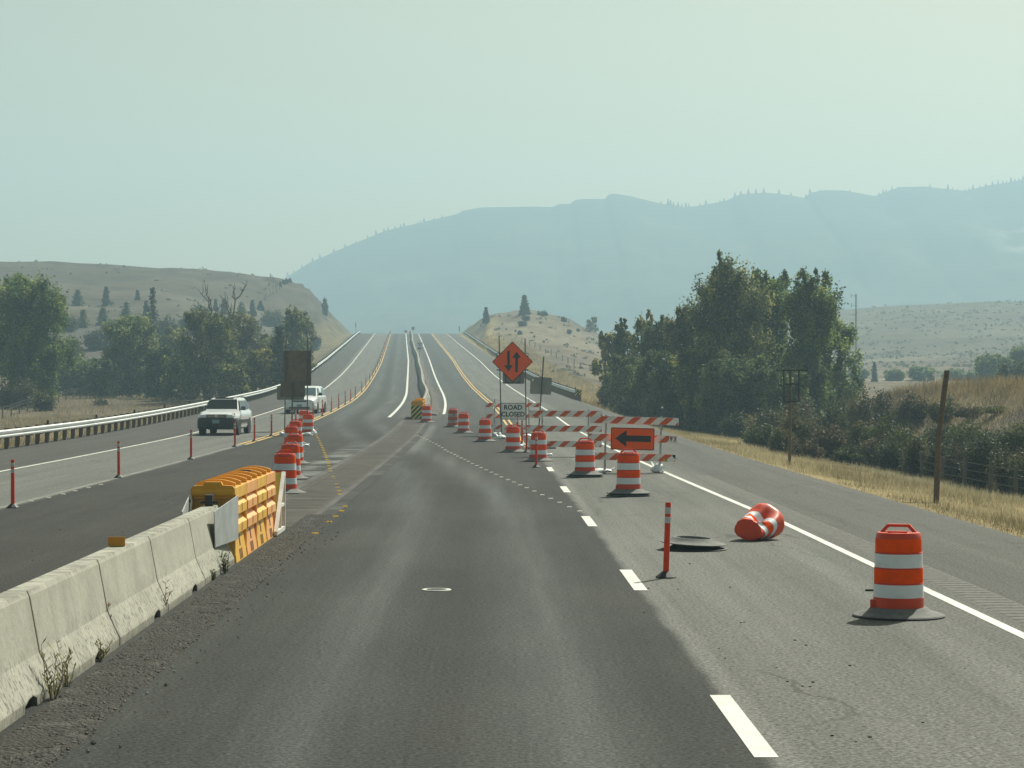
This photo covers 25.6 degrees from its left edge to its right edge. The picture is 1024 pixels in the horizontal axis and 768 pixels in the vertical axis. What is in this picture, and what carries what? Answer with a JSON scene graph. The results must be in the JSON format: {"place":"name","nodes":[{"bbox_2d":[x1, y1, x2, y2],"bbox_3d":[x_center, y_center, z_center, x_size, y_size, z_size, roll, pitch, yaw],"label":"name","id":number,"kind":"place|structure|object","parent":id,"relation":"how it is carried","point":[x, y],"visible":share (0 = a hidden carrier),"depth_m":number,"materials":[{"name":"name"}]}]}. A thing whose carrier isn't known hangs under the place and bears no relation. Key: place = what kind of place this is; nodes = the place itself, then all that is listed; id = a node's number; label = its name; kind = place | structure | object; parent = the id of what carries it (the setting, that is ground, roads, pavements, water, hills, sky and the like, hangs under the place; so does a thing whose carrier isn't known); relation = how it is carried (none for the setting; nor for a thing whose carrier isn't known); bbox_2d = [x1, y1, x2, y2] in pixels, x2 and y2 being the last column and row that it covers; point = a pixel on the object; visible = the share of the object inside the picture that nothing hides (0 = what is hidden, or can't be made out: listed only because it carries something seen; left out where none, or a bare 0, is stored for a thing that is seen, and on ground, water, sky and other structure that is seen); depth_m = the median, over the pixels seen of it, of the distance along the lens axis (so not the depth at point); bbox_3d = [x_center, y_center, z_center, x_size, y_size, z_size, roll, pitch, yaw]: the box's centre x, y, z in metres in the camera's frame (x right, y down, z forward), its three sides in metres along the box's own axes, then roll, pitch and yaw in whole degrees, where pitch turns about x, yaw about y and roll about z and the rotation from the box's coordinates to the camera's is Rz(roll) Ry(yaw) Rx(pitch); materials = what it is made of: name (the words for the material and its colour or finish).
{"place":"outdoors","nodes":[
{"label":"outdoors","id":0,"kind":"place"},
{"bbox_2d":[0,514,344,767],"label":"gravel","id":1,"kind":"structure","parent":0,"point":[16,741],"depth_m":19.38,"materials":[{"name":"gravel"}]},
{"bbox_2d":[0,334,1023,767],"bbox_3d":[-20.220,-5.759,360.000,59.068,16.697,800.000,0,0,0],"label":"road","id":2,"kind":"structure","parent":0,"point":[534,636],"depth_m":24.66,"materials":[{"name":"grey asphalt"}]},
{"bbox_2d":[0,591,52,731],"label":"concrete barrier","id":3,"kind":"object","parent":2,"relation":"on","point":[22,684],"visible":0.93,"depth_m":17.04,"materials":[{"name":"concrete"}]},
{"bbox_2d":[40,637,72,698],"bbox_3d":[-3.542,2.206,17.479,0.265,0.491,0.200,0,0,0],"label":"weed","id":4,"kind":"object","parent":2,"relation":"on","point":[50,689],"visible":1,"depth_m":17.49,"materials":[{"name":"plant"}]},
{"bbox_2d":[7,560,118,692],"bbox_3d":[-3.945,2.045,19.425,0.600,0.810,3.150,0,0,-1],"label":"concrete barrier","id":5,"kind":"object","parent":2,"relation":"on","point":[68,606],"visible":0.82,"depth_m":19.26,"materials":[{"name":"concrete"}]},
{"bbox_2d":[79,537,167,645],"bbox_3d":[-3.982,1.995,22.625,0.600,0.910,3.150,0,0,-1],"label":"concrete barrier","id":6,"kind":"object","parent":2,"relation":"on","point":[134,596],"visible":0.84,"depth_m":22.44,"materials":[{"name":"concrete"}]},
{"bbox_2d":[133,519,204,610],"bbox_3d":[-4.020,2.045,25.825,0.600,0.810,3.150,0,0,-1],"label":"concrete barrier","id":7,"kind":"object","parent":2,"relation":"on","point":[173,555],"visible":0.7,"depth_m":25.65,"materials":[{"name":"concrete"}]},
{"bbox_2d":[174,505,233,584],"bbox_3d":[-4.057,2.045,29.025,0.600,0.810,3.150,0,0,-1],"label":"concrete barrier","id":8,"kind":"object","parent":2,"relation":"on","point":[201,524],"visible":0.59,"depth_m":28.56,"materials":[{"name":"concrete"}]},
{"bbox_2d":[182,495,237,546],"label":"transition plates","id":9,"kind":"object","parent":8,"relation":"attached to","point":[225,523],"visible":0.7,"depth_m":30.06,"materials":[{"name":"metal"}]},
{"bbox_2d":[191,477,246,562],"bbox_3d":[-4.084,1.880,31.380,0.628,1.140,1.560,0,0,-1],"label":"cushion module","id":10,"kind":"object","parent":2,"relation":"on","point":[223,490],"visible":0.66,"depth_m":30.90,"materials":[{"name":"yellow plastic"}]},
{"bbox_2d":[197,396,251,434],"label":"silver suv","id":11,"kind":"object","parent":2,"relation":"on","point":[220,413],"visible":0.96,"depth_m":101.56,"materials":[{"name":"paint"}]},
{"bbox_2d":[212,473,256,554],"bbox_3d":[-4.102,1.880,32.920,0.628,1.140,1.400,0,0,-1],"label":"cushion module","id":12,"kind":"object","parent":2,"relation":"on","point":[251,518],"visible":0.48,"depth_m":32.95,"materials":[{"name":"yellow plastic"}]},
{"bbox_2d":[224,469,266,547],"bbox_3d":[-4.119,1.880,34.380,0.628,1.140,1.400,0,0,-1],"label":"cushion module","id":13,"kind":"object","parent":2,"relation":"on","point":[261,505],"visible":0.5,"depth_m":34.39,"materials":[{"name":"yellow plastic"}]},
{"bbox_2d":[236,466,275,540],"bbox_3d":[-4.136,1.880,35.840,0.628,1.140,1.400,0,0,-1],"label":"cushion module","id":14,"kind":"object","parent":2,"relation":"on","point":[270,502],"visible":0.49,"depth_m":35.84,"materials":[{"name":"yellow plastic"}]},
{"bbox_2d":[274,471,285,535],"bbox_3d":[-4.147,1.947,36.855,0.750,0.976,1.490,0,0,-1],"label":"triangular support","id":15,"kind":"object","parent":2,"relation":"on","point":[280,502],"visible":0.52,"depth_m":37.40,"materials":[{"name":"white paint"}]},
{"bbox_2d":[274,450,306,493],"bbox_3d":[-5.085,1.960,50.400,0.966,0.975,0.966,0,0,-6],"label":"traffic drum","id":16,"kind":"object","parent":2,"relation":"on","point":[286,462],"visible":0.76,"depth_m":50.19,"materials":[{"name":"orange plastic"}]},
{"bbox_2d":[277,380,304,419],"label":"board sign back","id":17,"kind":"object","parent":2,"relation":"on","point":[292,390],"visible":0.96,"depth_m":101.00,"materials":[{"name":"metal"}]},
{"bbox_2d":[283,335,310,430],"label":"board sign back","id":18,"kind":"object","parent":2,"relation":"on","point":[296,365],"visible":0.75,"depth_m":108.00,"materials":[{"name":"metal"}]},
{"bbox_2d":[284,385,326,412],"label":"white minivan","id":19,"kind":"object","parent":2,"relation":"on","point":[316,395],"visible":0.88,"depth_m":141.38,"materials":[{"name":"paint"}]},
{"bbox_2d":[499,424,523,451],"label":"traffic drum","id":20,"kind":"object","parent":2,"relation":"on","point":[512,438],"visible":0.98,"depth_m":79.34,"materials":[{"name":"orange plastic"}]},
{"bbox_2d":[492,336,532,433],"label":"diamond sign","id":21,"kind":"object","parent":2,"relation":"on","point":[512,361],"visible":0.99,"depth_m":101.50,"materials":[{"name":"metal"}]},
{"bbox_2d":[485,399,539,432],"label":"barricade","id":22,"kind":"object","parent":2,"relation":"on","point":[494,415],"visible":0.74,"depth_m":104.18,"materials":[{"name":"metal"}]},
{"bbox_2d":[500,403,524,419],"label":"road closed sign","id":23,"kind":"object","parent":22,"relation":"attached to","point":[511,411],"visible":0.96,"depth_m":103.90,"materials":[{"name":"white metal"}]},
{"bbox_2d":[523,430,553,460],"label":"traffic drum","id":24,"kind":"object","parent":2,"relation":"on","point":[542,450],"visible":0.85,"depth_m":70.73,"materials":[{"name":"orange plastic"}]},
{"bbox_2d":[530,356,551,424],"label":"sign back","id":25,"kind":"object","parent":2,"relation":"on","point":[541,385],"visible":0.94,"depth_m":105.56,"materials":[{"name":"metal"}]},
{"bbox_2d":[528,409,602,446],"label":"barricade","id":26,"kind":"object","parent":2,"relation":"on","point":[541,413],"visible":0.73,"depth_m":74.98,"materials":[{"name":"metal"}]},
{"bbox_2d":[567,438,602,477],"bbox_3d":[1.918,1.929,59.123,0.966,1.030,0.966,0,0,-7],"label":"traffic drum","id":27,"kind":"object","parent":2,"relation":"on","point":[584,459],"visible":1,"depth_m":58.90,"materials":[{"name":"orange plastic"}]},
{"bbox_2d":[606,449,650,496],"bbox_3d":[2.547,1.933,49.186,0.966,1.030,0.966,0,0,0],"label":"traffic drum","id":28,"kind":"object","parent":2,"relation":"on","point":[628,484],"visible":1,"depth_m":48.96,"materials":[{"name":"orange plastic"}]},
{"bbox_2d":[589,415,678,473],"bbox_3d":[3.326,1.652,62.035,2.500,1.572,1.300,2,0,0],"label":"barricade","id":29,"kind":"object","parent":2,"relation":"on","point":[606,437],"visible":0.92,"depth_m":61.98,"materials":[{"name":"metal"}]},
{"bbox_2d":[611,427,654,450],"bbox_3d":[3.315,1.511,61.864,1.200,0.610,0.018,1,-2,0],"label":"arrow sign","id":30,"kind":"object","parent":29,"relation":"attached to","point":[633,438],"visible":0.99,"depth_m":61.86,"materials":[{"name":"orange metal"}]},
{"bbox_2d":[656,502,675,578],"bbox_3d":[1.942,1.973,28.415,0.240,0.963,0.240,0,0,22],"label":"delineator post","id":31,"kind":"object","parent":2,"relation":"on","point":[665,573],"visible":1,"depth_m":28.38,"materials":[{"name":"orange plastic"}]},
{"bbox_2d":[661,544,726,551],"bbox_3d":[2.689,2.405,33.278,0.980,0.090,0.980,0,0,0],"label":"drum base","id":32,"kind":"object","parent":2,"relation":"on","point":[680,548],"visible":0.67,"depth_m":32.95,"materials":[{"name":"black rubber"}]},
{"bbox_2d":[660,535,725,546],"bbox_3d":[2.682,2.317,33.307,0.980,0.090,0.980,3,1,-23],"label":"drum base","id":33,"kind":"object","parent":32,"relation":"on","point":[694,541],"visible":0.94,"depth_m":33.02,"materials":[{"name":"rubber"}]},
{"bbox_2d":[734,503,784,539],"bbox_3d":[3.845,2.166,35.329,0.669,0.556,0.638,0,0,30],"label":"crushed drum","id":34,"kind":"object","parent":2,"relation":"on","point":[761,521],"visible":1,"depth_m":35.20,"materials":[{"name":"orange plastic"}]},
{"bbox_2d":[852,524,944,620],"bbox_3d":[4.073,1.962,23.710,0.966,0.975,0.966,0,0,14],"label":"traffic drum","id":35,"kind":"object","parent":2,"relation":"on","point":[898,593],"visible":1,"depth_m":23.49,"materials":[{"name":"orange plastic"}]},
{"bbox_2d":[0,261,1023,537],"bbox_3d":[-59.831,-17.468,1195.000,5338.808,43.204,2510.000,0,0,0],"label":"ground","id":36,"kind":"structure","parent":0,"point":[122,283],"depth_m":542.39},
{"bbox_2d":[0,373,41,409],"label":"shrub","id":37,"kind":"object","parent":36,"relation":"on","point":[20,390],"visible":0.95,"depth_m":213.28,"materials":[{"name":"green plant"}]},
{"bbox_2d":[0,270,81,406],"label":"cottonwood tree","id":38,"kind":"object","parent":36,"relation":"on","point":[32,312],"visible":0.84,"depth_m":219.48,"materials":[{"name":"green plant"}]},
{"bbox_2d":[32,389,57,410],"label":"shrub","id":39,"kind":"object","parent":36,"relation":"on","point":[43,401],"visible":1,"depth_m":209.40,"materials":[{"name":"green plant"}]},
{"bbox_2d":[54,353,97,395],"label":"cottonwood tree","id":40,"kind":"object","parent":36,"relation":"on","point":[75,379],"visible":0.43,"depth_m":260.31,"materials":[{"name":"green plant"}]},
{"bbox_2d":[80,326,111,349],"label":"shrub","id":41,"kind":"object","parent":36,"relation":"on","point":[95,340],"visible":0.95,"depth_m":348.79,"materials":[{"name":"green plant"}]},
{"bbox_2d":[84,356,125,398],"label":"cottonwood tree","id":42,"kind":"object","parent":36,"relation":"on","point":[107,370],"visible":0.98,"depth_m":244.78,"materials":[{"name":"green plant"}]},
{"bbox_2d":[0,394,216,447],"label":"dry field grass","id":43,"kind":"structure","parent":36,"relation":"on","point":[41,422],"depth_m":200.85,"materials":[{"name":"plant"}]},
{"bbox_2d":[92,312,160,397],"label":"cottonwood tree","id":44,"kind":"object","parent":36,"relation":"on","point":[128,335],"visible":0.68,"depth_m":250.73,"materials":[{"name":"green plant"}]},
{"bbox_2d":[139,345,176,398],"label":"cottonwood tree","id":45,"kind":"object","parent":36,"relation":"on","point":[151,360],"visible":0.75,"depth_m":239.47,"materials":[{"name":"green plant"}]},
{"bbox_2d":[157,325,194,354],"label":"cottonwood tree","id":46,"kind":"object","parent":36,"relation":"on","point":[168,338],"visible":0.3,"depth_m":299.00,"materials":[{"name":"green plant"}]},
{"bbox_2d":[0,331,359,448],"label":"guardrail","id":47,"kind":"object","parent":36,"relation":"on","point":[17,433],"visible":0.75,"depth_m":107.61,"materials":[{"name":"metal"}]},
{"bbox_2d":[165,306,250,400],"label":"cottonwood tree","id":48,"kind":"object","parent":36,"relation":"on","point":[196,373],"visible":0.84,"depth_m":230.76,"materials":[{"name":"green plant"}]},
{"bbox_2d":[186,282,231,398],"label":"dead tree","id":49,"kind":"object","parent":36,"relation":"on","point":[211,393],"visible":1,"depth_m":228.82,"materials":[{"name":"wood"}]},
{"bbox_2d":[207,361,250,396],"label":"cottonwood tree","id":50,"kind":"object","parent":36,"relation":"on","point":[229,375],"visible":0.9,"depth_m":227.38,"materials":[{"name":"green plant"}]},
{"bbox_2d":[217,305,276,389],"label":"cottonwood tree","id":51,"kind":"object","parent":36,"relation":"on","point":[246,325],"visible":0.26,"depth_m":260.69,"materials":[{"name":"green plant"}]},
{"bbox_2d":[247,345,276,390],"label":"cottonwood tree","id":52,"kind":"object","parent":36,"relation":"on","point":[257,372],"visible":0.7,"depth_m":232.02,"materials":[{"name":"green plant"}]},
{"bbox_2d":[262,326,288,386],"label":"pine tree","id":53,"kind":"object","parent":36,"relation":"on","point":[279,347],"visible":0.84,"depth_m":225.72,"materials":[{"name":"green plant"}]},
{"bbox_2d":[272,304,312,350],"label":"cottonwood tree","id":54,"kind":"object","parent":36,"relation":"on","point":[295,321],"visible":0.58,"depth_m":284.24,"materials":[{"name":"green plant"}]},
{"bbox_2d":[19,260,1023,376],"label":"sagebrush","id":55,"kind":"object","parent":36,"relation":"on","point":[903,364],"visible":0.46,"depth_m":593.48,"materials":[{"name":"green plant"}]},
{"bbox_2d":[463,331,580,401],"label":"guardrail","id":56,"kind":"object","parent":36,"relation":"on","point":[563,390],"visible":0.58,"depth_m":219.12,"materials":[{"name":"metal"}]},
{"bbox_2d":[474,333,676,428],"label":"dry roadside grass","id":57,"kind":"structure","parent":36,"relation":"on","point":[548,374],"depth_m":326.21,"materials":[{"name":"plant"}]},
{"bbox_2d":[590,330,615,404],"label":"cottonwood tree","id":58,"kind":"object","parent":36,"relation":"on","point":[605,345],"visible":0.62,"depth_m":204.91,"materials":[{"name":"green plant"}]},
{"bbox_2d":[606,317,632,374],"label":"cottonwood tree","id":59,"kind":"object","parent":36,"relation":"on","point":[621,344],"visible":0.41,"depth_m":193.49,"materials":[{"name":"green plant"}]},
{"bbox_2d":[600,352,645,413],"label":"cottonwood tree","id":60,"kind":"object","parent":36,"relation":"on","point":[618,384],"visible":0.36,"depth_m":184.81,"materials":[{"name":"green plant"}]},
{"bbox_2d":[610,393,643,416],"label":"shrub","id":61,"kind":"object","parent":36,"relation":"on","point":[624,406],"visible":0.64,"depth_m":177.23,"materials":[{"name":"green plant"}]},
{"bbox_2d":[628,309,653,360],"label":"cottonwood tree","id":62,"kind":"object","parent":36,"relation":"on","point":[639,324],"visible":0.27,"depth_m":189.90,"materials":[{"name":"green plant"}]},
{"bbox_2d":[624,346,685,427],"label":"cottonwood tree","id":63,"kind":"object","parent":36,"relation":"on","point":[656,375],"visible":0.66,"depth_m":164.86,"materials":[{"name":"green plant"}]},
{"bbox_2d":[635,315,681,399],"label":"cottonwood tree","id":64,"kind":"object","parent":36,"relation":"on","point":[653,338],"visible":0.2,"depth_m":178.89,"materials":[{"name":"green plant"}]},
{"bbox_2d":[659,302,699,398],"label":"cottonwood tree","id":65,"kind":"object","parent":36,"relation":"on","point":[679,335],"visible":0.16,"depth_m":169.43,"materials":[{"name":"green plant"}]},
{"bbox_2d":[693,404,733,436],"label":"shrub","id":66,"kind":"object","parent":36,"relation":"on","point":[707,420],"visible":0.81,"depth_m":149.37,"materials":[{"name":"green plant"}]},
{"bbox_2d":[669,249,779,388],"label":"cottonwood tree","id":67,"kind":"object","parent":36,"relation":"on","point":[726,316],"visible":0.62,"depth_m":158.86,"materials":[{"name":"green plant"}]},
{"bbox_2d":[717,408,753,439],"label":"shrub","id":68,"kind":"object","parent":36,"relation":"on","point":[732,427],"visible":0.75,"depth_m":142.43,"materials":[{"name":"green plant"}]},
{"bbox_2d":[694,350,780,421],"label":"shrub","id":69,"kind":"object","parent":36,"relation":"on","point":[742,377],"visible":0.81,"depth_m":149.81,"materials":[{"name":"green plant"}]},
{"bbox_2d":[739,421,776,447],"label":"shrub","id":70,"kind":"object","parent":36,"relation":"on","point":[756,436],"visible":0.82,"depth_m":117.67,"materials":[{"name":"green plant"}]},
{"bbox_2d":[736,263,791,406],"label":"cottonwood tree","id":71,"kind":"object","parent":36,"relation":"on","point":[776,325],"visible":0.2,"depth_m":166.15,"materials":[{"name":"green plant"}]},
{"bbox_2d":[740,399,787,436],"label":"shrub","id":72,"kind":"object","parent":36,"relation":"on","point":[766,417],"visible":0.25,"depth_m":136.66,"materials":[{"name":"green plant"}]},
{"bbox_2d":[766,427,799,454],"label":"shrub","id":73,"kind":"object","parent":36,"relation":"on","point":[778,442],"visible":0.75,"depth_m":105.79,"materials":[{"name":"green plant"}]},
{"bbox_2d":[749,367,823,435],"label":"shrub","id":74,"kind":"object","parent":36,"relation":"on","point":[772,390],"visible":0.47,"depth_m":147.29,"materials":[{"name":"green plant"}]},
{"bbox_2d":[776,370,806,464],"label":"bare sign frame","id":75,"kind":"object","parent":36,"relation":"on","point":[790,384],"visible":0.95,"depth_m":75.95,"materials":[{"name":"brown wood"}]},
{"bbox_2d":[774,397,821,446],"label":"shrub","id":76,"kind":"object","parent":36,"relation":"on","point":[800,427],"visible":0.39,"depth_m":111.47,"materials":[{"name":"green plant"}]},
{"bbox_2d":[586,403,1023,536],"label":"dry verge grass","id":77,"kind":"structure","parent":36,"relation":"on","point":[814,464],"depth_m":66.61,"materials":[{"name":"plant"}]},
{"bbox_2d":[773,266,848,419],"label":"cottonwood tree","id":78,"kind":"object","parent":36,"relation":"on","point":[810,307],"visible":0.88,"depth_m":157.25,"materials":[{"name":"green plant"}]},
{"bbox_2d":[787,437,834,459],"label":"shrub","id":79,"kind":"object","parent":36,"relation":"on","point":[813,450],"visible":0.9,"depth_m":100.73,"materials":[{"name":"green plant"}]},
{"bbox_2d":[804,418,851,461],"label":"shrub","id":80,"kind":"object","parent":36,"relation":"on","point":[828,442],"visible":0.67,"depth_m":104.72,"materials":[{"name":"green plant"}]},
{"bbox_2d":[820,312,865,415],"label":"cottonwood tree","id":81,"kind":"object","parent":36,"relation":"on","point":[845,338],"visible":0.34,"depth_m":169.35,"materials":[{"name":"green plant"}]},
{"bbox_2d":[830,441,868,465],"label":"shrub","id":82,"kind":"object","parent":36,"relation":"on","point":[850,455],"visible":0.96,"depth_m":97.72,"materials":[{"name":"green plant"}]},
{"bbox_2d":[841,380,878,443],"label":"shrub","id":83,"kind":"object","parent":36,"relation":"on","point":[861,409],"visible":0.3,"depth_m":127.69,"materials":[{"name":"green plant"}]},
{"bbox_2d":[854,431,891,467],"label":"shrub","id":84,"kind":"object","parent":36,"relation":"on","point":[868,448],"visible":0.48,"depth_m":99.64,"materials":[{"name":"green plant"}]},
{"bbox_2d":[856,409,901,466],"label":"shrub","id":85,"kind":"object","parent":36,"relation":"on","point":[867,435],"visible":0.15,"depth_m":103.89,"materials":[{"name":"green plant"}]},
{"bbox_2d":[871,387,900,431],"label":"shrub","id":86,"kind":"object","parent":36,"relation":"on","point":[885,407],"visible":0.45,"depth_m":129.62,"materials":[{"name":"green plant"}]},
{"bbox_2d":[871,435,907,471],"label":"shrub","id":87,"kind":"object","parent":36,"relation":"on","point":[888,457],"visible":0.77,"depth_m":96.61,"materials":[{"name":"green plant"}]},
{"bbox_2d":[889,390,930,427],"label":"shrub","id":88,"kind":"object","parent":36,"relation":"on","point":[910,409],"visible":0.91,"depth_m":125.43,"materials":[{"name":"green plant"}]},
{"bbox_2d":[898,426,933,476],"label":"shrub","id":89,"kind":"object","parent":36,"relation":"on","point":[915,447],"visible":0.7,"depth_m":93.59,"materials":[{"name":"green plant"}]},
{"bbox_2d":[859,381,1023,497],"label":"dry slope grass","id":90,"kind":"structure","parent":36,"relation":"on","point":[928,392],"depth_m":118.23,"materials":[{"name":"plant"}]},
{"bbox_2d":[933,370,949,503],"bbox_3d":[9.763,1.403,51.200,0.391,3.436,0.140,0,0,0],"label":"leaning pole","id":91,"kind":"object","parent":36,"relation":"on","point":[936,493],"visible":0.79,"depth_m":51.15,"materials":[{"name":"brown wood"}]},
{"bbox_2d":[922,393,961,422],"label":"shrub","id":92,"kind":"object","parent":36,"relation":"on","point":[933,410],"visible":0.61,"depth_m":119.70,"materials":[{"name":"green plant"}]},
{"bbox_2d":[871,373,1023,397],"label":"dry bank grass","id":93,"kind":"structure","parent":36,"relation":"on","point":[1014,382],"depth_m":132.85,"materials":[{"name":"plant"}]},
{"bbox_2d":[940,437,974,484],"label":"shrub","id":94,"kind":"object","parent":36,"relation":"on","point":[950,464],"visible":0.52,"depth_m":88.74,"materials":[{"name":"green plant"}]},
{"bbox_2d":[901,447,1023,496],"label":"wire fence","id":95,"kind":"object","parent":36,"relation":"on","point":[991,474],"visible":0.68,"depth_m":82.95,"materials":[{"name":"grey wood"}]},
{"bbox_2d":[942,418,988,454],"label":"shrub","id":96,"kind":"object","parent":36,"relation":"on","point":[959,433],"visible":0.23,"depth_m":101.68,"materials":[{"name":"green plant"}]},
{"bbox_2d":[955,429,1002,490],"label":"shrub","id":97,"kind":"object","parent":36,"relation":"on","point":[976,455],"visible":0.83,"depth_m":83.80,"materials":[{"name":"green plant"}]},
{"bbox_2d":[973,352,1012,382],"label":"cottonwood tree","id":98,"kind":"object","parent":36,"relation":"on","point":[984,363],"visible":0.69,"depth_m":329.06,"materials":[{"name":"green plant"}]},
{"bbox_2d":[983,437,1023,495],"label":"shrub","id":99,"kind":"object","parent":36,"relation":"on","point":[1002,472],"visible":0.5,"depth_m":80.96,"materials":[{"name":"green plant"}]},
{"bbox_2d":[993,419,1023,454],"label":"shrub","id":100,"kind":"object","parent":36,"relation":"on","point":[1017,434],"visible":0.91,"depth_m":95.68,"materials":[{"name":"green plant"}]},
{"bbox_2d":[0,0,1023,278],"label":"sky","id":101,"kind":"structure","parent":0,"point":[256,137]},
{"bbox_2d":[284,180,1023,352],"bbox_3d":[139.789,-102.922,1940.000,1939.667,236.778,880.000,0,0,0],"label":"mountain","id":102,"kind":"structure","parent":0,"point":[609,260],"depth_m":2049.99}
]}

